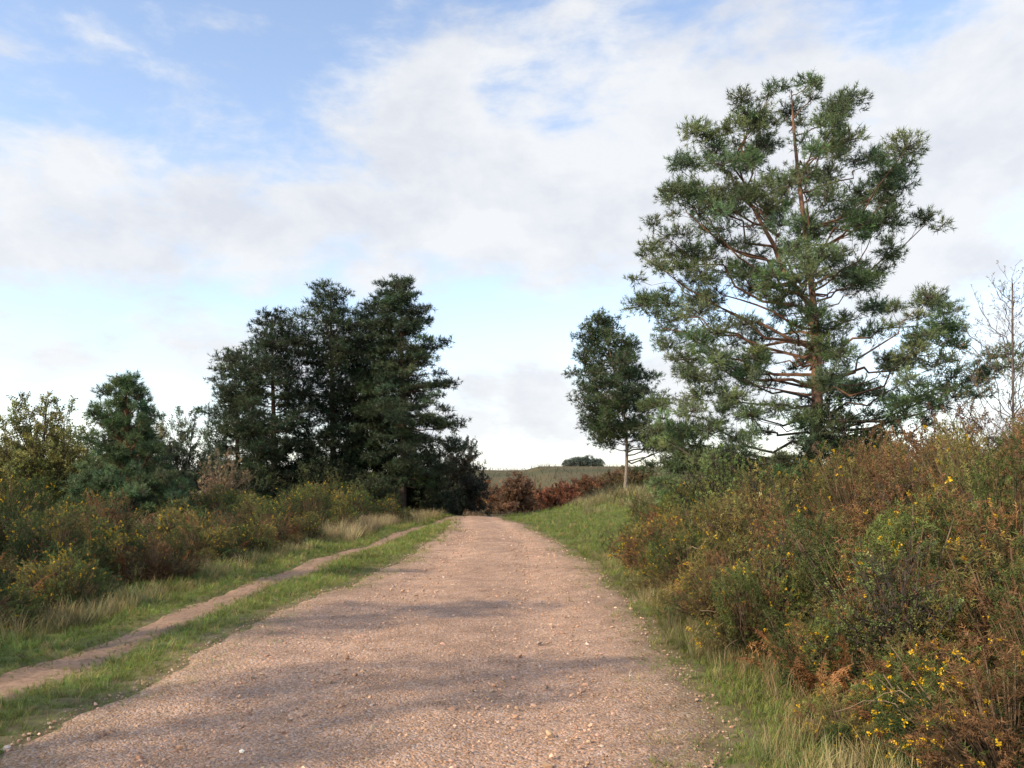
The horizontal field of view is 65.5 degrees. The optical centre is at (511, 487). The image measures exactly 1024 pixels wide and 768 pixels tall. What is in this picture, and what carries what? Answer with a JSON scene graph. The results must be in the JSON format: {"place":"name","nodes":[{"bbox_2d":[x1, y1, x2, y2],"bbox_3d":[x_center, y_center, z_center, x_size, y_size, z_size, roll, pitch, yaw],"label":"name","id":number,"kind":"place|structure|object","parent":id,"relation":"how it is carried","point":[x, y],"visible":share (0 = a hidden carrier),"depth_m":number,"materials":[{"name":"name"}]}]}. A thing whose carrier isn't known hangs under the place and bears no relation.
{"place":"outdoors","nodes":[
{"label":"outdoors","id":0,"kind":"place"},
{"bbox_2d":[0,515,738,767],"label":"track","id":1,"kind":"structure","parent":0,"point":[446,681],"depth_m":6.38,"materials":[{"name":"beige gravel"}]},
{"bbox_2d":[0,466,1017,767],"bbox_3d":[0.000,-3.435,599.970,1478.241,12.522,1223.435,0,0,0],"label":"ground","id":2,"kind":"structure","parent":0,"point":[494,474],"depth_m":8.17,"materials":[{"name":"green plant"}]},
{"bbox_2d":[0,560,24,589],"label":"gorse bush","id":3,"kind":"object","parent":2,"relation":"on","point":[6,572],"visible":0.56,"depth_m":11.02,"materials":[{"name":"green plant"}]},
{"bbox_2d":[0,569,47,630],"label":"gorse bush","id":4,"kind":"object","parent":2,"relation":"on","point":[13,602],"visible":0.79,"depth_m":9.06,"materials":[{"name":"green plant"}]},
{"bbox_2d":[0,483,48,556],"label":"gorse bush","id":5,"kind":"object","parent":2,"relation":"on","point":[2,516],"visible":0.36,"depth_m":16.28,"materials":[{"name":"green plant"}]},
{"bbox_2d":[0,463,57,534],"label":"gorse bush","id":6,"kind":"object","parent":2,"relation":"on","point":[34,499],"visible":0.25,"depth_m":21.68,"materials":[{"name":"green plant"}]},
{"bbox_2d":[0,470,65,509],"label":"gorse bush","id":7,"kind":"object","parent":2,"relation":"on","point":[51,491],"visible":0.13,"depth_m":24.11,"materials":[{"name":"green plant"}]},
{"bbox_2d":[1,501,115,559],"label":"gorse bush","id":8,"kind":"object","parent":2,"relation":"on","point":[34,522],"visible":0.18,"depth_m":14.67,"materials":[{"name":"green plant"}]},
{"bbox_2d":[0,504,117,579],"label":"gorse bush","id":9,"kind":"object","parent":2,"relation":"on","point":[34,550],"visible":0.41,"depth_m":12.61,"materials":[{"name":"green plant"}]},
{"bbox_2d":[0,543,124,617],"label":"gorse bush","id":10,"kind":"object","parent":2,"relation":"on","point":[56,586],"visible":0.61,"depth_m":10.36,"materials":[{"name":"green plant"}]},
{"bbox_2d":[16,541,116,596],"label":"gorse bush","id":11,"kind":"object","parent":2,"relation":"on","point":[51,557],"visible":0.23,"depth_m":11.69,"materials":[{"name":"green plant"}]},
{"bbox_2d":[0,390,146,515],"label":"willow shrub","id":12,"kind":"object","parent":2,"relation":"on","point":[32,455],"visible":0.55,"depth_m":25.20,"materials":[{"name":"green plant"}]},
{"bbox_2d":[22,495,139,529],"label":"gorse bush","id":13,"kind":"object","parent":2,"relation":"on","point":[69,505],"visible":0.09,"depth_m":21.04,"materials":[{"name":"green plant"}]},
{"bbox_2d":[63,486,155,552],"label":"gorse bush","id":14,"kind":"object","parent":2,"relation":"on","point":[112,512],"visible":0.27,"depth_m":18.80,"materials":[{"name":"green plant"}]},
{"bbox_2d":[70,518,150,574],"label":"gorse bush","id":15,"kind":"object","parent":2,"relation":"on","point":[114,540],"visible":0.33,"depth_m":14.14,"materials":[{"name":"green plant"}]},
{"bbox_2d":[43,368,195,526],"bbox_3d":[-11.371,-0.692,23.971,4.438,5.895,4.244,0,0,39],"label":"young pine","id":16,"kind":"object","parent":2,"relation":"on","point":[124,437],"visible":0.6,"depth_m":23.53,"materials":[{"name":"green plant"}]},
{"bbox_2d":[83,406,198,504],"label":"willow shrub","id":17,"kind":"object","parent":2,"relation":"on","point":[159,437],"visible":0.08,"depth_m":36.05,"materials":[{"name":"green plant"}]},
{"bbox_2d":[108,530,206,584],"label":"gorse bush","id":18,"kind":"object","parent":2,"relation":"on","point":[164,565],"visible":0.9,"depth_m":13.32,"materials":[{"name":"green plant"}]},
{"bbox_2d":[139,485,213,513],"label":"gorse bush","id":19,"kind":"object","parent":2,"relation":"on","point":[191,499],"visible":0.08,"depth_m":28.22,"materials":[{"name":"green plant"}]},
{"bbox_2d":[133,496,242,552],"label":"gorse bush","id":20,"kind":"object","parent":2,"relation":"on","point":[165,519],"visible":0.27,"depth_m":17.88,"materials":[{"name":"green plant"}]},
{"bbox_2d":[152,405,226,507],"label":"willow shrub","id":21,"kind":"object","parent":2,"relation":"on","point":[186,467],"visible":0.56,"depth_m":36.59,"materials":[{"name":"green plant"}]},
{"bbox_2d":[146,513,252,566],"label":"gorse bush","id":22,"kind":"object","parent":2,"relation":"on","point":[208,543],"visible":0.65,"depth_m":15.60,"materials":[{"name":"green plant"}]},
{"bbox_2d":[165,508,239,554],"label":"gorse bush","id":23,"kind":"object","parent":2,"relation":"on","point":[215,523],"visible":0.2,"depth_m":16.85,"materials":[{"name":"green plant"}]},
{"bbox_2d":[188,445,256,506],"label":"dry shrub","id":24,"kind":"object","parent":2,"relation":"on","point":[225,481],"visible":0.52,"depth_m":33.88,"materials":[{"name":"brown plant"}]},
{"bbox_2d":[0,517,451,700],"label":"footpath","id":25,"kind":"structure","parent":2,"relation":"on","point":[29,676],"depth_m":8.58,"materials":[{"name":"beige soil"}]},
{"bbox_2d":[196,482,257,523],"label":"gorse bush","id":26,"kind":"object","parent":2,"relation":"on","point":[216,498],"visible":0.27,"depth_m":25.37,"materials":[{"name":"green plant"}]},
{"bbox_2d":[187,450,276,509],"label":"dark shrub","id":27,"kind":"object","parent":2,"relation":"on","point":[261,486],"visible":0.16,"depth_m":40.83,"materials":[{"name":"green plant"}]},
{"bbox_2d":[192,345,288,511],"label":"pine tree","id":28,"kind":"object","parent":2,"relation":"on","point":[230,386],"visible":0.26,"depth_m":45.07,"materials":[{"name":"green plant"}]},
{"bbox_2d":[217,491,300,537],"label":"gorse bush","id":29,"kind":"object","parent":2,"relation":"on","point":[259,511],"visible":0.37,"depth_m":22.26,"materials":[{"name":"green plant"}]},
{"bbox_2d":[228,515,289,554],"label":"gorse bush","id":30,"kind":"object","parent":2,"relation":"on","point":[246,536],"visible":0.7,"depth_m":17.98,"materials":[{"name":"green plant"}]},
{"bbox_2d":[215,305,334,511],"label":"pine tree","id":31,"kind":"object","parent":2,"relation":"on","point":[269,366],"visible":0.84,"depth_m":43.01,"materials":[{"name":"green plant"}]},
{"bbox_2d":[260,512,305,547],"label":"gorse bush","id":32,"kind":"object","parent":2,"relation":"on","point":[282,535],"visible":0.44,"depth_m":20.38,"materials":[{"name":"green plant"}]},
{"bbox_2d":[281,483,331,514],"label":"gorse bush","id":33,"kind":"object","parent":2,"relation":"on","point":[291,494],"visible":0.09,"depth_m":33.84,"materials":[{"name":"green plant"}]},
{"bbox_2d":[274,481,341,521],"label":"gorse bush","id":34,"kind":"object","parent":2,"relation":"on","point":[317,498],"visible":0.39,"depth_m":29.66,"materials":[{"name":"green plant"}]},
{"bbox_2d":[289,511,326,540],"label":"gorse bush","id":35,"kind":"object","parent":2,"relation":"on","point":[307,525],"visible":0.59,"depth_m":24.04,"materials":[{"name":"green plant"}]},
{"bbox_2d":[298,504,343,530],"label":"gorse bush","id":36,"kind":"object","parent":2,"relation":"on","point":[331,520],"visible":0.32,"depth_m":26.47,"materials":[{"name":"green plant"}]},
{"bbox_2d":[295,453,365,506],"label":"dark shrub","id":37,"kind":"object","parent":2,"relation":"on","point":[315,477],"visible":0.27,"depth_m":42.53,"materials":[{"name":"green plant"}]},
{"bbox_2d":[298,473,363,509],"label":"gorse bush","id":38,"kind":"object","parent":2,"relation":"on","point":[341,487],"visible":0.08,"depth_m":37.41,"materials":[{"name":"green plant"}]},
{"bbox_2d":[274,277,399,491],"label":"pine tree","id":39,"kind":"object","parent":2,"relation":"on","point":[329,405],"visible":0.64,"depth_m":44.82,"materials":[{"name":"green plant"}]},
{"bbox_2d":[329,502,360,527],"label":"gorse bush","id":40,"kind":"object","parent":2,"relation":"on","point":[352,514],"visible":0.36,"depth_m":29.38,"materials":[{"name":"green plant"}]},
{"bbox_2d":[319,483,388,518],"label":"gorse bush","id":41,"kind":"object","parent":2,"relation":"on","point":[364,506],"visible":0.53,"depth_m":33.91,"materials":[{"name":"green plant"}]},
{"bbox_2d":[334,471,403,510],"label":"dark shrub","id":42,"kind":"object","parent":2,"relation":"on","point":[382,490],"visible":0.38,"depth_m":41.05,"materials":[{"name":"green plant"}]},
{"bbox_2d":[323,292,436,506],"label":"pine tree","id":43,"kind":"object","parent":2,"relation":"on","point":[362,313],"visible":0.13,"depth_m":46.61,"materials":[{"name":"green plant"}]},
{"bbox_2d":[368,492,412,521],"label":"gorse bush","id":44,"kind":"object","parent":2,"relation":"on","point":[393,507],"visible":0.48,"depth_m":36.69,"materials":[{"name":"green plant"}]},
{"bbox_2d":[337,273,472,508],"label":"pine tree","id":45,"kind":"object","parent":2,"relation":"on","point":[398,298],"visible":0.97,"depth_m":44.06,"materials":[{"name":"green plant"}]},
{"bbox_2d":[385,452,466,512],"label":"dark shrub","id":46,"kind":"object","parent":2,"relation":"on","point":[436,498],"visible":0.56,"depth_m":46.28,"materials":[{"name":"green plant"}]},
{"bbox_2d":[429,431,501,516],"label":"thorn tree","id":47,"kind":"object","parent":2,"relation":"on","point":[475,485],"visible":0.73,"depth_m":55.28,"materials":[{"name":"green plant"}]},
{"bbox_2d":[465,479,503,513],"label":"rust shrub","id":48,"kind":"object","parent":2,"relation":"on","point":[493,496],"visible":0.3,"depth_m":82.89,"materials":[{"name":"brown plant"}]},
{"bbox_2d":[0,463,1001,767],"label":"heather","id":49,"kind":"object","parent":2,"relation":"on","point":[614,489],"visible":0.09,"depth_m":28.22,"materials":[{"name":"plant"}]},
{"bbox_2d":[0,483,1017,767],"bbox_3d":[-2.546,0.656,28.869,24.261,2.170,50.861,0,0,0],"label":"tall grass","id":50,"kind":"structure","parent":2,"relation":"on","point":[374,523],"depth_m":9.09,"materials":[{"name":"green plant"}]},
{"bbox_2d":[0,498,1020,757],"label":"bracken","id":51,"kind":"object","parent":2,"relation":"on","point":[806,676],"visible":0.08,"depth_m":6.85,"materials":[{"name":"brown plant"}]},
{"bbox_2d":[491,470,541,513],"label":"rust shrub","id":52,"kind":"object","parent":2,"relation":"on","point":[514,492],"visible":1,"depth_m":77.48,"materials":[{"name":"brown plant"}]},
{"bbox_2d":[511,481,549,511],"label":"rust shrub","id":53,"kind":"object","parent":2,"relation":"on","point":[538,491],"visible":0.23,"depth_m":84.73,"materials":[{"name":"brown plant"}]},
{"bbox_2d":[536,479,587,509],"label":"rust shrub","id":54,"kind":"object","parent":2,"relation":"on","point":[561,494],"visible":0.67,"depth_m":81.22,"materials":[{"name":"brown plant"}]},
{"bbox_2d":[561,455,605,465],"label":"distant wood","id":55,"kind":"object","parent":2,"relation":"on","point":[581,460],"visible":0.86,"depth_m":299.17,"materials":[{"name":"green plant"}]},
{"bbox_2d":[570,473,597,495],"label":"rust shrub","id":56,"kind":"object","parent":2,"relation":"on","point":[586,482],"visible":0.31,"depth_m":87.45,"materials":[{"name":"brown plant"}]},
{"bbox_2d":[598,465,657,488],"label":"rust shrub","id":57,"kind":"object","parent":2,"relation":"on","point":[615,478],"visible":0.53,"depth_m":64.82,"materials":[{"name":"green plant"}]},
{"bbox_2d":[561,306,700,487],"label":"pine tree","id":58,"kind":"object","parent":2,"relation":"on","point":[604,423],"visible":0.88,"depth_m":49.03,"materials":[{"name":"green plant"}]},
{"bbox_2d":[617,516,652,561],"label":"gorse bush","id":59,"kind":"object","parent":2,"relation":"on","point":[637,531],"visible":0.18,"depth_m":15.93,"materials":[{"name":"green plant"}]},
{"bbox_2d":[607,510,689,569],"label":"gorse bush","id":60,"kind":"object","parent":2,"relation":"on","point":[627,556],"visible":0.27,"depth_m":14.60,"materials":[{"name":"green plant"}]},
{"bbox_2d":[618,508,679,542],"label":"gorse bush","id":61,"kind":"object","parent":2,"relation":"on","point":[624,522],"visible":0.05,"depth_m":17.77,"materials":[{"name":"green plant"}]},
{"bbox_2d":[634,536,686,579],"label":"gorse bush","id":62,"kind":"object","parent":2,"relation":"on","point":[641,552],"visible":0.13,"depth_m":13.51,"materials":[{"name":"green plant"}]},
{"bbox_2d":[626,482,695,529],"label":"gorse bush","id":63,"kind":"object","parent":2,"relation":"on","point":[656,508],"visible":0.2,"depth_m":19.84,"materials":[{"name":"green plant"}]},
{"bbox_2d":[648,577,695,607],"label":"gorse bush","id":64,"kind":"object","parent":2,"relation":"on","point":[666,594],"visible":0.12,"depth_m":10.79,"materials":[{"name":"green plant"}]},
{"bbox_2d":[633,500,719,556],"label":"gorse bush","id":65,"kind":"object","parent":2,"relation":"on","point":[676,511],"visible":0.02,"depth_m":15.47,"materials":[{"name":"green plant"}]},
{"bbox_2d":[624,516,743,591],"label":"gorse bush","id":66,"kind":"object","parent":2,"relation":"on","point":[658,567],"visible":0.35,"depth_m":11.98,"materials":[{"name":"green plant"}]},
{"bbox_2d":[645,494,753,575],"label":"gorse bush","id":67,"kind":"object","parent":2,"relation":"on","point":[704,516],"visible":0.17,"depth_m":12.75,"materials":[{"name":"green plant"}]},
{"bbox_2d":[673,489,750,526],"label":"gorse bush","id":68,"kind":"object","parent":2,"relation":"on","point":[710,499],"visible":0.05,"depth_m":16.34,"materials":[{"name":"green plant"}]},
{"bbox_2d":[649,545,775,623],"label":"gorse bush","id":69,"kind":"object","parent":2,"relation":"on","point":[702,595],"visible":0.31,"depth_m":9.74,"materials":[{"name":"green plant"}]},
{"bbox_2d":[662,444,782,519],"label":"bramble bush","id":70,"kind":"object","parent":2,"relation":"on","point":[708,489],"visible":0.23,"depth_m":19.36,"materials":[{"name":"green plant"}]},
{"bbox_2d":[666,521,788,600],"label":"gorse bush","id":71,"kind":"object","parent":2,"relation":"on","point":[742,552],"visible":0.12,"depth_m":10.83,"materials":[{"name":"green plant"}]},
{"bbox_2d":[669,487,799,541],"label":"gorse bush","id":72,"kind":"object","parent":2,"relation":"on","point":[724,509],"visible":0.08,"depth_m":13.73,"materials":[{"name":"green plant"}]},
{"bbox_2d":[674,490,813,577],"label":"gorse bush","id":73,"kind":"object","parent":2,"relation":"on","point":[755,521],"visible":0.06,"depth_m":11.67,"materials":[{"name":"green plant"}]},
{"bbox_2d":[686,543,820,658],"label":"gorse bush","id":74,"kind":"object","parent":2,"relation":"on","point":[731,626],"visible":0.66,"depth_m":7.74,"materials":[{"name":"green plant"}]},
{"bbox_2d":[720,466,797,521],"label":"gorse bush","id":75,"kind":"object","parent":2,"relation":"on","point":[739,491],"visible":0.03,"depth_m":15.18,"materials":[{"name":"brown plant"}]},
{"bbox_2d":[689,458,838,551],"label":"bramble bush","id":76,"kind":"object","parent":2,"relation":"on","point":[758,495],"visible":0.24,"depth_m":12.22,"materials":[{"name":"green plant"}]},
{"bbox_2d":[745,454,810,501],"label":"gorse bush","id":77,"kind":"object","parent":2,"relation":"on","point":[763,464],"visible":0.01,"depth_m":20.16,"materials":[{"name":"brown plant"}]},
{"bbox_2d":[703,507,877,631],"bbox_3d":[3.013,1.003,8.428,1.878,1.616,1.784,0,0,0],"label":"bramble bush","id":78,"kind":"object","parent":2,"relation":"on","point":[782,571],"visible":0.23,"depth_m":8.42,"materials":[{"name":"green plant"}]},
{"bbox_2d":[703,500,877,594],"bbox_3d":[3.737,0.893,9.816,2.302,1.512,2.008,0,0,-43],"label":"gorse bush","id":79,"kind":"object","parent":2,"relation":"on","point":[776,524],"visible":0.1,"depth_m":9.89,"materials":[{"name":"green plant"}]},
{"bbox_2d":[616,65,1023,505],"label":"pine tree","id":80,"kind":"object","parent":2,"relation":"on","point":[819,382],"visible":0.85,"depth_m":21.11,"materials":[{"name":"green plant"}]},
{"bbox_2d":[756,594,906,699],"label":"gorse bush","id":81,"kind":"object","parent":2,"relation":"on","point":[805,651],"visible":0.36,"depth_m":6.24,"materials":[{"name":"green plant"}]},
{"bbox_2d":[774,390,902,491],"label":"holly bush","id":82,"kind":"object","parent":2,"relation":"on","point":[841,426],"visible":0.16,"depth_m":20.12,"materials":[{"name":"green plant"}]},
{"bbox_2d":[773,438,911,516],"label":"gorse bush","id":83,"kind":"object","parent":2,"relation":"on","point":[802,493],"visible":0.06,"depth_m":14.54,"materials":[{"name":"green plant"}]},
{"bbox_2d":[788,681,907,761],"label":"gorse bush","id":84,"kind":"object","parent":2,"relation":"on","point":[834,728],"visible":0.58,"depth_m":4.89,"materials":[{"name":"green plant"}]},
{"bbox_2d":[781,420,952,546],"bbox_3d":[5.438,0.286,11.853,3.083,2.719,2.882,0,0,39],"label":"gorse bush","id":85,"kind":"object","parent":2,"relation":"on","point":[824,495],"visible":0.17,"depth_m":12.11,"materials":[{"name":"green plant"}]},
{"bbox_2d":[786,562,990,687],"bbox_3d":[3.204,1.120,6.306,1.761,1.093,1.374,0,0,-34],"label":"gorse bush","id":86,"kind":"object","parent":2,"relation":"on","point":[923,579],"visible":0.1,"depth_m":6.25,"materials":[{"name":"green plant"}]},
{"bbox_2d":[775,477,1021,638],"bbox_3d":[3.642,0.797,7.117,2.093,1.820,2.271,0,0,-15],"label":"gorse bush","id":87,"kind":"object","parent":2,"relation":"on","point":[890,532],"visible":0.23,"depth_m":7.13,"materials":[{"name":"green plant"}]},
{"bbox_2d":[791,524,1017,691],"bbox_3d":[2.974,1.059,5.872,1.556,1.596,1.838,0,0,-27],"label":"bramble bush","id":88,"kind":"object","parent":2,"relation":"on","point":[868,603],"visible":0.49,"depth_m":5.77,"materials":[{"name":"green plant"}]},
{"bbox_2d":[807,415,1011,569],"bbox_3d":[5.165,0.326,10.165,2.474,2.499,3.169,0,0,4],"label":"gorse bush","id":89,"kind":"object","parent":2,"relation":"on","point":[870,510],"visible":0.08,"depth_m":9.69,"materials":[{"name":"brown plant"}]},
{"bbox_2d":[851,417,980,498],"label":"gorse bush","id":90,"kind":"object","parent":2,"relation":"on","point":[925,446],"visible":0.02,"depth_m":14.77,"materials":[{"name":"brown plant"}]},
{"bbox_2d":[833,426,1011,588],"bbox_3d":[4.763,0.443,8.793,2.084,2.265,2.049,0,0,-11],"label":"bramble bush","id":91,"kind":"object","parent":2,"relation":"on","point":[888,498],"visible":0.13,"depth_m":8.91,"materials":[{"name":"green plant"}]},
{"bbox_2d":[823,410,1023,593],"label":"gorse bush","id":92,"kind":"object","parent":2,"relation":"on","point":[1011,471],"visible":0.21,"depth_m":8.14,"materials":[{"name":"green plant"}]},
{"bbox_2d":[833,516,1023,710],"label":"gorse bush","id":93,"kind":"object","parent":2,"relation":"on","point":[975,590],"visible":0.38,"depth_m":5.45,"materials":[{"name":"green plant"}]},
{"bbox_2d":[834,624,1023,767],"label":"gorse bush","id":94,"kind":"object","parent":2,"relation":"on","point":[974,734],"visible":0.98,"depth_m":4.17,"materials":[{"name":"green plant"}]},
{"bbox_2d":[840,625,1023,744],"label":"gorse bush","id":95,"kind":"object","parent":2,"relation":"on","point":[904,672],"visible":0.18,"depth_m":5.11,"materials":[{"name":"green plant"}]},
{"bbox_2d":[877,404,1023,510],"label":"gorse bush","id":96,"kind":"object","parent":2,"relation":"on","point":[1004,443],"visible":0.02,"depth_m":10.54,"materials":[{"name":"brown plant"}]},
{"bbox_2d":[888,397,1022,489],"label":"thorn shrub","id":97,"kind":"object","parent":2,"relation":"on","point":[961,418],"visible":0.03,"depth_m":17.16,"materials":[{"name":"brown plant"}]},
{"bbox_2d":[908,463,1023,656],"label":"gorse bush","id":98,"kind":"object","parent":2,"relation":"on","point":[1003,517],"visible":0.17,"depth_m":6.71,"materials":[{"name":"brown plant"}]},
{"bbox_2d":[920,534,1023,677],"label":"gorse bush","id":99,"kind":"object","parent":2,"relation":"on","point":[1017,572],"visible":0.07,"depth_m":5.40,"materials":[{"name":"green plant"}]},
{"bbox_2d":[929,260,1023,478],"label":"birch tree","id":100,"kind":"object","parent":2,"relation":"on","point":[1013,379],"visible":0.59,"depth_m":13.21,"materials":[{"name":"brown plant"}]},
{"bbox_2d":[931,557,1023,757],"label":"gorse bush","id":101,"kind":"object","parent":2,"relation":"on","point":[1014,636],"visible":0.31,"depth_m":4.77,"materials":[{"name":"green plant"}]},
{"bbox_2d":[970,411,1023,487],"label":"shrub","id":102,"kind":"object","parent":2,"relation":"on","point":[1007,435],"visible":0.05,"depth_m":11.96,"materials":[{"name":"brown plant"}]},
{"bbox_2d":[0,0,1023,470],"label":"sky","id":103,"kind":"structure","parent":0,"point":[172,172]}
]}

